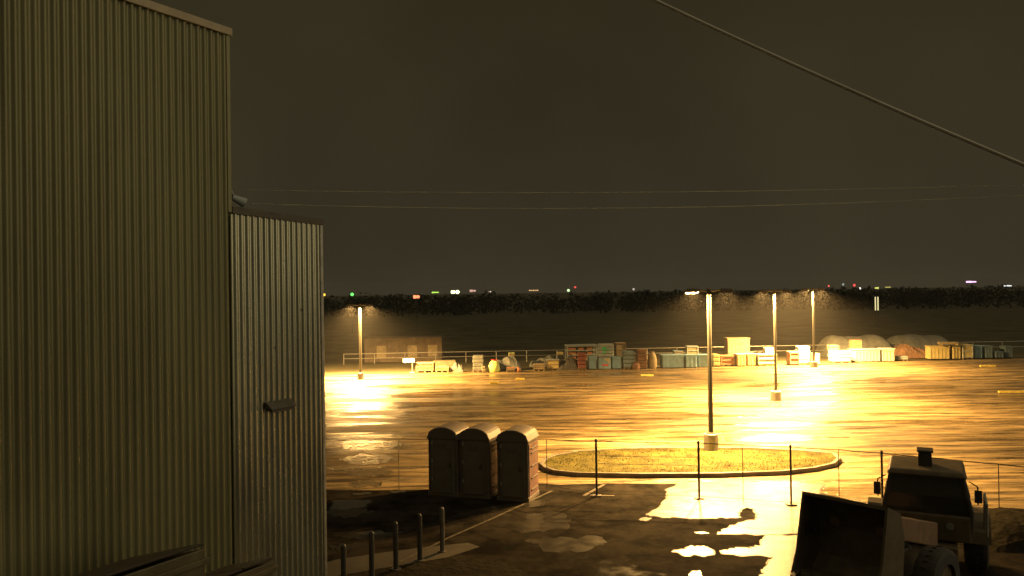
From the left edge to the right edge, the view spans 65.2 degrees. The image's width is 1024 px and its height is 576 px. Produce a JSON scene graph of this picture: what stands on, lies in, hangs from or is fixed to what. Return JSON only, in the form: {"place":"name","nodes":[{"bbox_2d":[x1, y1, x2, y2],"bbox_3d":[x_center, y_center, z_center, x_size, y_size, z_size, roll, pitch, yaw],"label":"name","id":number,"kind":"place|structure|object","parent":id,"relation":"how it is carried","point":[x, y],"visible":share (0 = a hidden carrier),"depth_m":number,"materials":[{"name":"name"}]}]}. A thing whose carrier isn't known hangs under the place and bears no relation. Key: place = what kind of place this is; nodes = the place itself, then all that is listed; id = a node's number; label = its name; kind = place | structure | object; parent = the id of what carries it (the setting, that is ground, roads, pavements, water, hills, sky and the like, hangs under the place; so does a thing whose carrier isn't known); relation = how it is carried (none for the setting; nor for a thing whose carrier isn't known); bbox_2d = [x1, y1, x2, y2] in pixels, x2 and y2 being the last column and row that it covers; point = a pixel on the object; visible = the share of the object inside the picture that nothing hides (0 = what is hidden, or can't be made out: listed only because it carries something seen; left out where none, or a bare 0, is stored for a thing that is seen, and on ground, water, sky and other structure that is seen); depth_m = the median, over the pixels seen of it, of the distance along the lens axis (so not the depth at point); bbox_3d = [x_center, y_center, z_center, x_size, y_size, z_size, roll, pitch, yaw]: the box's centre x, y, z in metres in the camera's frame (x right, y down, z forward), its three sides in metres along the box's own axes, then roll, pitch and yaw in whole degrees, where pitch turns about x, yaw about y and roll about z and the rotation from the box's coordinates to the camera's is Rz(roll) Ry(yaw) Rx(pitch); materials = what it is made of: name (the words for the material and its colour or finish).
{"place":"outdoors","nodes":[
{"label":"outdoors","id":0,"kind":"place"},
{"bbox_2d":[327,543,478,575],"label":"walkway","id":1,"kind":"structure","parent":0,"point":[361,563],"depth_m":20.22,"materials":[{"name":"concrete"}]},
{"bbox_2d":[415,513,424,561],"bbox_3d":[-2.313,6.243,20.041,0.237,1.180,0.237,-1,0,0],"label":"bollard","id":2,"kind":"object","parent":1,"relation":"on","point":[419,539],"visible":1,"depth_m":19.99,"materials":[{"name":"metal"}]},
{"bbox_2d":[438,507,446,552],"bbox_3d":[-1.808,6.251,20.698,0.237,1.157,0.237,-1,0,0],"label":"bollard","id":3,"kind":"object","parent":1,"relation":"on","point":[442,535],"visible":1,"depth_m":20.65,"materials":[{"name":"metal"}]},
{"bbox_2d":[339,555,528,575],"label":"planting ground","id":4,"kind":"structure","parent":0,"point":[459,565],"depth_m":19.37,"materials":[{"name":"soil"}]},
{"bbox_2d":[341,544,346,575],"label":"bollard","id":5,"kind":"object","parent":4,"relation":"on","point":[343,561],"visible":1,"depth_m":17.77,"materials":[{"name":"metal"}]},
{"bbox_2d":[369,531,374,575],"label":"bollard","id":6,"kind":"object","parent":4,"relation":"on","point":[371,556],"visible":1,"depth_m":18.59,"materials":[{"name":"metal"}]},
{"bbox_2d":[391,521,400,570],"bbox_3d":[-2.825,6.255,19.427,0.237,1.164,0.237,-1,0,0],"label":"bollard","id":7,"kind":"object","parent":4,"relation":"on","point":[395,567],"visible":1,"depth_m":19.37,"materials":[{"name":"metal"}]},
{"bbox_2d":[150,0,1023,295],"label":"sky","id":8,"kind":"structure","parent":0,"point":[633,104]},
{"bbox_2d":[232,184,1022,192],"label":"overhead wire","id":9,"kind":"object","parent":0,"point":[595,192],"visible":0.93,"depth_m":62.03,"materials":[{"name":"metal"}]},
{"bbox_2d":[246,194,1023,208],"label":"overhead wire","id":10,"kind":"object","parent":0,"point":[642,207],"visible":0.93,"depth_m":62.02,"materials":[{"name":"metal"}]},
{"bbox_2d":[324,286,1023,374],"bbox_3d":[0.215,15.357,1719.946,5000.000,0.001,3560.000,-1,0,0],"label":"ground","id":11,"kind":"structure","parent":0,"point":[505,331],"depth_m":140.92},
{"bbox_2d":[364,336,443,362],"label":"shipping container","id":12,"kind":"object","parent":11,"relation":"on","point":[401,346],"visible":0.85,"depth_m":78.79,"materials":[{"name":"metal"}]},
{"bbox_2d":[416,362,434,371],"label":"crate","id":13,"kind":"object","parent":11,"relation":"on","point":[425,366],"visible":1,"depth_m":67.71,"materials":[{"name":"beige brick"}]},
{"bbox_2d":[433,360,455,367],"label":"plank stack","id":14,"kind":"object","parent":11,"relation":"on","point":[450,363],"visible":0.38,"depth_m":72.44,"materials":[{"name":"brown wood"}]},
{"bbox_2d":[497,355,521,370],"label":"tarp heap","id":15,"kind":"object","parent":11,"relation":"on","point":[507,361],"visible":0.77,"depth_m":68.64,"materials":[{"name":"plastic"}]},
{"bbox_2d":[529,355,552,366],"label":"tarp heap","id":16,"kind":"object","parent":11,"relation":"on","point":[541,360],"visible":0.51,"depth_m":72.17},
{"bbox_2d":[564,344,596,358],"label":"shelving","id":17,"kind":"object","parent":11,"relation":"on","point":[571,347],"visible":0.76,"depth_m":72.11,"materials":[{"name":"grey metal"}]},
{"bbox_2d":[597,343,613,356],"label":"wrapped pallet","id":18,"kind":"object","parent":11,"relation":"on","point":[605,349],"visible":0.96,"depth_m":69.48,"materials":[{"name":"plastic"}]},
{"bbox_2d":[614,342,625,356],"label":"crate","id":19,"kind":"object","parent":11,"relation":"on","point":[619,347],"visible":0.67,"depth_m":69.90,"materials":[{"name":"brown wood"}]},
{"bbox_2d":[324,284,1023,316],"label":"woodland","id":20,"kind":"object","parent":11,"relation":"on","point":[848,298],"visible":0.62,"depth_m":255.85,"materials":[{"name":"plant"}]},
{"bbox_2d":[343,341,1023,364],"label":"rail fence","id":21,"kind":"object","parent":11,"relation":"on","point":[526,355],"visible":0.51,"depth_m":77.47,"materials":[{"name":"metal"}]},
{"bbox_2d":[685,345,697,353],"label":"crate","id":22,"kind":"object","parent":11,"relation":"on","point":[691,349],"visible":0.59,"depth_m":71.79,"materials":[{"name":"wood"}]},
{"bbox_2d":[723,337,749,354],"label":"container","id":23,"kind":"object","parent":11,"relation":"on","point":[732,345],"visible":0.73,"depth_m":74.23,"materials":[{"name":"metal"}]},
{"bbox_2d":[763,347,773,352],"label":"wrapped pallet","id":24,"kind":"object","parent":11,"relation":"on","point":[768,349],"visible":0.62,"depth_m":72.19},
{"bbox_2d":[815,334,892,357],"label":"tarp heap","id":25,"kind":"object","parent":11,"relation":"on","point":[870,341],"visible":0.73,"depth_m":77.85,"materials":[{"name":"plastic"}]},
{"bbox_2d":[875,297,878,326],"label":"mast","id":26,"kind":"object","parent":11,"relation":"on","point":[877,309],"visible":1,"depth_m":134.92,"materials":[{"name":"metal"}]},
{"bbox_2d":[895,356,907,360],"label":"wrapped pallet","id":27,"kind":"object","parent":11,"relation":"on","point":[901,358],"visible":0.81,"depth_m":71.88,"materials":[{"name":"plastic"}]},
{"bbox_2d":[894,344,924,357],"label":"dirt heap","id":28,"kind":"object","parent":11,"relation":"on","point":[907,350],"visible":0.69,"depth_m":74.87,"materials":[{"name":"soil"}]},
{"bbox_2d":[886,334,950,349],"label":"tarp heap","id":29,"kind":"object","parent":11,"relation":"on","point":[915,340],"visible":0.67,"depth_m":78.79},
{"bbox_2d":[924,345,950,359],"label":"storage bin","id":30,"kind":"object","parent":11,"relation":"on","point":[932,352],"visible":1,"depth_m":72.94,"materials":[{"name":"metal"}]},
{"bbox_2d":[947,345,960,358],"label":"storage bin","id":31,"kind":"object","parent":11,"relation":"on","point":[955,351],"visible":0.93,"depth_m":72.95,"materials":[{"name":"metal"}]},
{"bbox_2d":[957,344,972,358],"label":"storage bin","id":32,"kind":"object","parent":11,"relation":"on","point":[966,351],"visible":0.85,"depth_m":72.94,"materials":[{"name":"plastic"}]},
{"bbox_2d":[973,345,981,358],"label":"storage bin","id":33,"kind":"object","parent":11,"relation":"on","point":[977,351],"visible":0.79,"depth_m":73.20,"materials":[{"name":"blue plastic"}]},
{"bbox_2d":[982,345,992,358],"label":"storage bin","id":34,"kind":"object","parent":11,"relation":"on","point":[987,351],"visible":0.82,"depth_m":73.29,"materials":[{"name":"metal"}]},
{"bbox_2d":[993,351,1003,357],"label":"storage bin","id":35,"kind":"object","parent":11,"relation":"on","point":[998,354],"visible":0.82,"depth_m":73.31,"materials":[{"name":"metal"}]},
{"bbox_2d":[999,345,1012,357],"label":"storage bin","id":36,"kind":"object","parent":11,"relation":"on","point":[1007,350],"visible":0.93,"depth_m":73.49,"materials":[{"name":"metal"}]},
{"bbox_2d":[325,358,1023,508],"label":"parking lot","id":37,"kind":"structure","parent":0,"point":[963,410],"depth_m":43.22,"materials":[{"name":"asphalt"}]},
{"bbox_2d":[347,304,372,379],"bbox_3d":[-11.948,4.253,63.015,2.020,5.958,0.519,-1,0,0],"label":"lamp post","id":38,"kind":"object","parent":37,"relation":"on","point":[360,374],"visible":0.97,"depth_m":62.93,"materials":[{"name":"metal"}]},
{"bbox_2d":[349,480,383,487],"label":"puddle","id":39,"kind":"object","parent":37,"relation":"on","point":[359,483],"visible":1,"depth_m":28.24,"materials":[{"name":"liquid"}]},
{"bbox_2d":[339,453,397,464],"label":"puddle","id":40,"kind":"object","parent":37,"relation":"on","point":[364,459],"visible":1,"depth_m":32.41,"materials":[{"name":"liquid"}]},
{"bbox_2d":[335,440,403,449],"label":"puddle","id":41,"kind":"object","parent":37,"relation":"on","point":[364,445],"visible":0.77,"depth_m":35.52,"materials":[{"name":"liquid"}]},
{"bbox_2d":[345,467,393,476],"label":"puddle","id":42,"kind":"object","parent":37,"relation":"on","point":[363,472],"visible":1,"depth_m":30.09,"materials":[{"name":"liquid"}]},
{"bbox_2d":[403,358,414,372],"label":"sign board","id":43,"kind":"object","parent":37,"relation":"on","point":[407,360],"visible":1,"depth_m":67.45,"materials":[{"name":"metal"}]},
{"bbox_2d":[435,366,449,371],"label":"crate","id":44,"kind":"object","parent":37,"relation":"on","point":[442,368],"visible":1,"depth_m":67.50,"materials":[{"name":"brown wood"}]},
{"bbox_2d":[450,362,463,371],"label":"tarp heap","id":45,"kind":"object","parent":37,"relation":"on","point":[456,367],"visible":1,"depth_m":67.76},
{"bbox_2d":[472,355,483,371],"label":"wrapped pallet","id":46,"kind":"object","parent":37,"relation":"on","point":[478,362],"visible":0.88,"depth_m":67.41,"materials":[{"name":"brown wood"}]},
{"bbox_2d":[489,359,499,371],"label":"bulk bag","id":47,"kind":"object","parent":37,"relation":"on","point":[494,366],"visible":1,"depth_m":66.99,"materials":[{"name":"fabric"}]},
{"bbox_2d":[533,363,544,370],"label":"crate","id":48,"kind":"object","parent":37,"relation":"on","point":[539,366],"visible":1,"depth_m":67.71,"materials":[{"name":"brown wood"}]},
{"bbox_2d":[546,359,558,369],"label":"crate","id":49,"kind":"object","parent":37,"relation":"on","point":[552,364],"visible":0.98,"depth_m":67.89,"materials":[{"name":"brown wood"}]},
{"bbox_2d":[512,387,607,415],"bbox_3d":[3.332,6.897,49.379,0.130,0.001,13.986,-1,0,28],"label":"painted line","id":50,"kind":"object","parent":37,"relation":"on","point":[559,401],"visible":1,"depth_m":48.63,"materials":[{"name":"paint"}]},
{"bbox_2d":[558,354,581,370],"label":"tarp heap","id":51,"kind":"object","parent":37,"relation":"on","point":[569,362],"visible":0.88,"depth_m":67.86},
{"bbox_2d":[577,352,585,369],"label":"wrapped pallet","id":52,"kind":"object","parent":37,"relation":"on","point":[581,359],"visible":0.96,"depth_m":67.55,"materials":[{"name":"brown wood"}]},
{"bbox_2d":[587,356,595,369],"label":"storage bin","id":53,"kind":"object","parent":37,"relation":"on","point":[591,362],"visible":1,"depth_m":68.13,"materials":[{"name":"grey plastic"}]},
{"bbox_2d":[597,356,610,369],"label":"storage bin","id":54,"kind":"object","parent":37,"relation":"on","point":[603,362],"visible":1,"depth_m":67.99,"materials":[{"name":"grey plastic"}]},
{"bbox_2d":[611,356,620,368],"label":"storage bin","id":55,"kind":"object","parent":37,"relation":"on","point":[615,362],"visible":1,"depth_m":68.18,"materials":[{"name":"grey plastic"}]},
{"bbox_2d":[621,350,633,368],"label":"wrapped pallet","id":56,"kind":"object","parent":37,"relation":"on","point":[627,360],"visible":0.94,"depth_m":68.03,"materials":[{"name":"grey plastic"}]},
{"bbox_2d":[636,349,646,368],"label":"wrapped pallet","id":57,"kind":"object","parent":37,"relation":"on","point":[641,357],"visible":0.93,"depth_m":68.01,"materials":[{"name":"cardboard"}]},
{"bbox_2d":[647,351,656,368],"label":"bulk bag","id":58,"kind":"object","parent":37,"relation":"on","point":[652,361],"visible":1,"depth_m":68.17,"materials":[{"name":"fabric"}]},
{"bbox_2d":[659,354,683,367],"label":"storage bin","id":59,"kind":"object","parent":37,"relation":"on","point":[671,360],"visible":1,"depth_m":68.35,"materials":[{"name":"grey plastic"}]},
{"bbox_2d":[539,447,841,477],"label":"kerb","id":60,"kind":"structure","parent":37,"relation":"on","point":[832,464],"depth_m":28.74,"materials":[{"name":"concrete"}]},
{"bbox_2d":[684,354,696,367],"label":"storage bin","id":61,"kind":"object","parent":37,"relation":"on","point":[690,360],"visible":0.88,"depth_m":68.34,"materials":[{"name":"grey plastic"}]},
{"bbox_2d":[696,354,707,367],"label":"storage bin","id":62,"kind":"object","parent":37,"relation":"on","point":[702,360],"visible":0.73,"depth_m":68.47,"materials":[{"name":"grey plastic"}]},
{"bbox_2d":[712,354,719,366],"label":"wrapped pallet","id":63,"kind":"object","parent":37,"relation":"on","point":[715,360],"visible":0.84,"depth_m":68.86,"materials":[{"name":"yellow wood"}]},
{"bbox_2d":[720,355,734,365],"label":"crate","id":64,"kind":"object","parent":37,"relation":"on","point":[726,360],"visible":0.84,"depth_m":69.29,"materials":[{"name":"brown wood"}]},
{"bbox_2d":[733,353,745,365],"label":"storage bin","id":65,"kind":"object","parent":37,"relation":"on","point":[740,359],"visible":0.96,"depth_m":69.14,"materials":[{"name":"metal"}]},
{"bbox_2d":[744,353,755,365],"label":"storage bin","id":66,"kind":"object","parent":37,"relation":"on","point":[750,358],"visible":0.94,"depth_m":69.29,"materials":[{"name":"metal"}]},
{"bbox_2d":[756,353,773,365],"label":"crate","id":67,"kind":"object","parent":37,"relation":"on","point":[766,359],"visible":0.69,"depth_m":69.30,"materials":[{"name":"brown wood"}]},
{"bbox_2d":[757,289,790,401],"bbox_3d":[15.681,3.432,47.672,1.920,6.676,0.619,-1,0,0],"label":"lamp post","id":68,"kind":"object","parent":37,"relation":"on","point":[775,394],"visible":0.97,"depth_m":47.60,"materials":[{"name":"metal"}]},
{"bbox_2d":[786,351,798,365],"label":"crate","id":69,"kind":"object","parent":37,"relation":"on","point":[792,357],"visible":1,"depth_m":69.18,"materials":[{"name":"brown wood"}]},
{"bbox_2d":[795,346,809,364],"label":"wrapped pallet","id":70,"kind":"object","parent":37,"relation":"on","point":[804,354],"visible":0.77,"depth_m":69.76,"materials":[{"name":"white plastic"}]},
{"bbox_2d":[801,288,824,367],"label":"lamp post","id":71,"kind":"object","parent":37,"relation":"on","point":[813,363],"visible":0.97,"depth_m":67.44,"materials":[{"name":"metal"}]},
{"bbox_2d":[828,350,850,363],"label":"wrapped pallet","id":72,"kind":"object","parent":37,"relation":"on","point":[839,356],"visible":1,"depth_m":70.54,"materials":[{"name":"plastic"}]},
{"bbox_2d":[848,348,880,361],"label":"container","id":73,"kind":"object","parent":37,"relation":"on","point":[864,354],"visible":0.95,"depth_m":71.38,"materials":[{"name":"metal"}]},
{"bbox_2d":[849,340,861,348],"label":"crate","id":74,"kind":"object","parent":73,"relation":"on","point":[855,343],"visible":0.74,"depth_m":72.59,"materials":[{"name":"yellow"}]},
{"bbox_2d":[877,348,894,361],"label":"storage bin","id":75,"kind":"object","parent":37,"relation":"on","point":[887,354],"visible":0.94,"depth_m":71.52,"materials":[{"name":"metal"}]},
{"bbox_2d":[326,483,1023,575],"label":"yard pavement","id":76,"kind":"structure","parent":0,"point":[634,545],"depth_m":22.09,"materials":[{"name":"asphalt"}]},
{"bbox_2d":[74,543,209,575],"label":"dumpster","id":77,"kind":"object","parent":76,"relation":"on","point":[180,561],"visible":1,"depth_m":12.28,"materials":[{"name":"paint"}]},
{"bbox_2d":[0,0,326,575],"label":"metal building","id":78,"kind":"structure","parent":76,"relation":"on","point":[162,373],"depth_m":14.14,"materials":[{"name":"metal"}]},
{"bbox_2d":[205,557,277,575],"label":"dumpster","id":79,"kind":"object","parent":76,"relation":"on","point":[259,567],"visible":1,"depth_m":14.23,"materials":[{"name":"paint"}]},
{"bbox_2d":[329,499,371,509],"bbox_3d":[-5.157,6.894,25.460,1.359,0.001,1.316,-1,0,0],"label":"damp margin","id":80,"kind":"object","parent":76,"relation":"on","point":[350,508],"visible":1,"depth_m":25.44,"materials":[{"name":"concrete"}]},
{"bbox_2d":[330,500,369,509],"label":"puddle","id":81,"kind":"object","parent":80,"relation":"on","point":[342,504],"visible":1,"depth_m":25.48,"materials":[{"name":"liquid"}]},
{"bbox_2d":[327,542,374,550],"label":"puddle","id":82,"kind":"object","parent":76,"relation":"on","point":[355,545],"visible":0.86,"depth_m":21.25,"materials":[{"name":"liquid"}]},
{"bbox_2d":[354,530,386,534],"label":"puddle","id":83,"kind":"object","parent":76,"relation":"on","point":[375,532],"visible":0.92,"depth_m":22.37,"materials":[{"name":"liquid"}]},
{"bbox_2d":[427,422,468,496],"bbox_3d":[-2.103,5.724,26.884,1.161,2.280,1.245,-1,0,19],"label":"portable toilet","id":84,"kind":"object","parent":76,"relation":"on","point":[443,448],"visible":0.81,"depth_m":26.33,"materials":[{"name":"plastic"}]},
{"bbox_2d":[431,439,452,491],"bbox_3d":[-2.314,5.765,26.340,0.735,1.840,0.077,-1,0,19],"label":"door","id":85,"kind":"structure","parent":84,"relation":"in","point":[442,449],"depth_m":26.34,"materials":[{"name":"plastic"}]},
{"bbox_2d":[399,491,551,561],"bbox_3d":[-0.759,6.812,23.407,0.168,0.001,8.041,-1,0,31],"label":"painted line","id":86,"kind":"object","parent":76,"relation":"on","point":[475,525],"visible":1,"depth_m":22.95,"materials":[{"name":"paint"}]},
{"bbox_2d":[458,423,500,498],"bbox_3d":[-1.061,5.708,26.572,1.161,2.280,1.245,-1,0,19],"label":"portable toilet","id":87,"kind":"object","parent":76,"relation":"on","point":[478,460],"visible":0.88,"depth_m":26.04,"materials":[{"name":"plastic"}]},
{"bbox_2d":[462,440,483,493],"bbox_3d":[-1.266,5.748,26.023,0.735,1.840,0.077,-1,0,19],"label":"door","id":88,"kind":"structure","parent":87,"relation":"in","point":[473,480],"depth_m":26.02,"materials":[{"name":"plastic"}]},
{"bbox_2d":[448,496,550,516],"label":"puddle","id":89,"kind":"object","parent":76,"relation":"on","point":[507,507],"visible":1,"depth_m":24.86,"materials":[{"name":"liquid"}]},
{"bbox_2d":[496,424,538,502],"bbox_3d":[0.187,5.689,26.108,1.161,2.280,1.245,-1,0,19],"label":"portable toilet","id":90,"kind":"object","parent":76,"relation":"on","point":[517,463],"visible":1,"depth_m":25.59,"materials":[{"name":"plastic"}]},
{"bbox_2d":[500,443,522,496],"bbox_3d":[-0.015,5.729,25.558,0.735,1.840,0.077,-1,0,19],"label":"door","id":91,"kind":"structure","parent":90,"relation":"in","point":[512,476],"depth_m":25.56,"materials":[{"name":"plastic"}]},
{"bbox_2d":[481,511,570,532],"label":"puddle","id":92,"kind":"object","parent":76,"relation":"on","point":[529,522],"visible":1,"depth_m":23.34,"materials":[{"name":"liquid"}]},
{"bbox_2d":[524,535,606,552],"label":"puddle","id":93,"kind":"object","parent":76,"relation":"on","point":[566,544],"visible":1,"depth_m":21.23,"materials":[{"name":"liquid"}]},
{"bbox_2d":[326,439,1023,507],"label":"metal fence","id":94,"kind":"object","parent":76,"relation":"on","point":[597,494],"visible":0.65,"depth_m":25.54,"materials":[{"name":"metal"}]},
{"bbox_2d":[671,545,714,556],"bbox_3d":[4.697,6.731,20.436,1.116,0.001,0.892,-1,0,-31],"label":"damp margin","id":95,"kind":"object","parent":76,"relation":"on","point":[686,547],"visible":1,"depth_m":20.36,"materials":[{"name":"concrete"}]},
{"bbox_2d":[673,546,713,555],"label":"puddle","id":96,"kind":"object","parent":95,"relation":"on","point":[698,550],"visible":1,"depth_m":20.44,"materials":[{"name":"liquid"}]},
{"bbox_2d":[646,481,824,534],"bbox_3d":[6.960,6.723,25.179,4.756,0.001,7.193,-1,0,27],"label":"damp margin","id":97,"kind":"object","parent":76,"relation":"on","point":[740,510],"visible":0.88,"depth_m":23.87,"materials":[{"name":"concrete"}]},
{"bbox_2d":[648,481,822,533],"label":"puddle","id":98,"kind":"object","parent":97,"relation":"on","point":[780,516],"visible":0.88,"depth_m":24.95,"materials":[{"name":"liquid"}]},
{"bbox_2d":[719,535,793,575],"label":"damp margin","id":99,"kind":"object","parent":76,"relation":"on","point":[768,560],"visible":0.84,"depth_m":20.16,"materials":[{"name":"concrete"}]},
{"bbox_2d":[722,535,796,575],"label":"puddle","id":100,"kind":"object","parent":99,"relation":"on","point":[780,549],"visible":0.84,"depth_m":20.30,"materials":[{"name":"liquid"}]},
{"bbox_2d":[790,447,991,575],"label":"wheel loader","id":101,"kind":"object","parent":76,"relation":"on","point":[923,516],"visible":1,"depth_m":16.92,"materials":[{"name":"yellow metal"}]},
{"bbox_2d":[886,473,968,516],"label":"cab window","id":102,"kind":"structure","parent":101,"relation":"in","point":[914,493],"depth_m":17.89,"materials":[{"name":"black glass"}]},
{"bbox_2d":[988,507,1023,552],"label":"soil heap","id":103,"kind":"object","parent":76,"relation":"on","point":[1007,530],"visible":0.59,"depth_m":20.68,"materials":[{"name":"soil"}]},
{"bbox_2d":[544,447,835,472],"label":"traffic island","id":104,"kind":"structure","parent":0,"point":[670,460],"depth_m":30.73,"materials":[{"name":"plant"}]},
{"bbox_2d":[685,288,732,450],"bbox_3d":[8.113,3.400,32.787,1.920,6.802,0.599,-1,0,0],"label":"lamp post","id":105,"kind":"object","parent":104,"relation":"on","point":[710,435],"visible":0.88,"depth_m":32.70,"materials":[{"name":"metal"}]},
{"bbox_2d":[652,0,1023,166],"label":"overhead cable","id":106,"kind":"object","parent":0,"point":[966,140],"visible":1,"depth_m":7.51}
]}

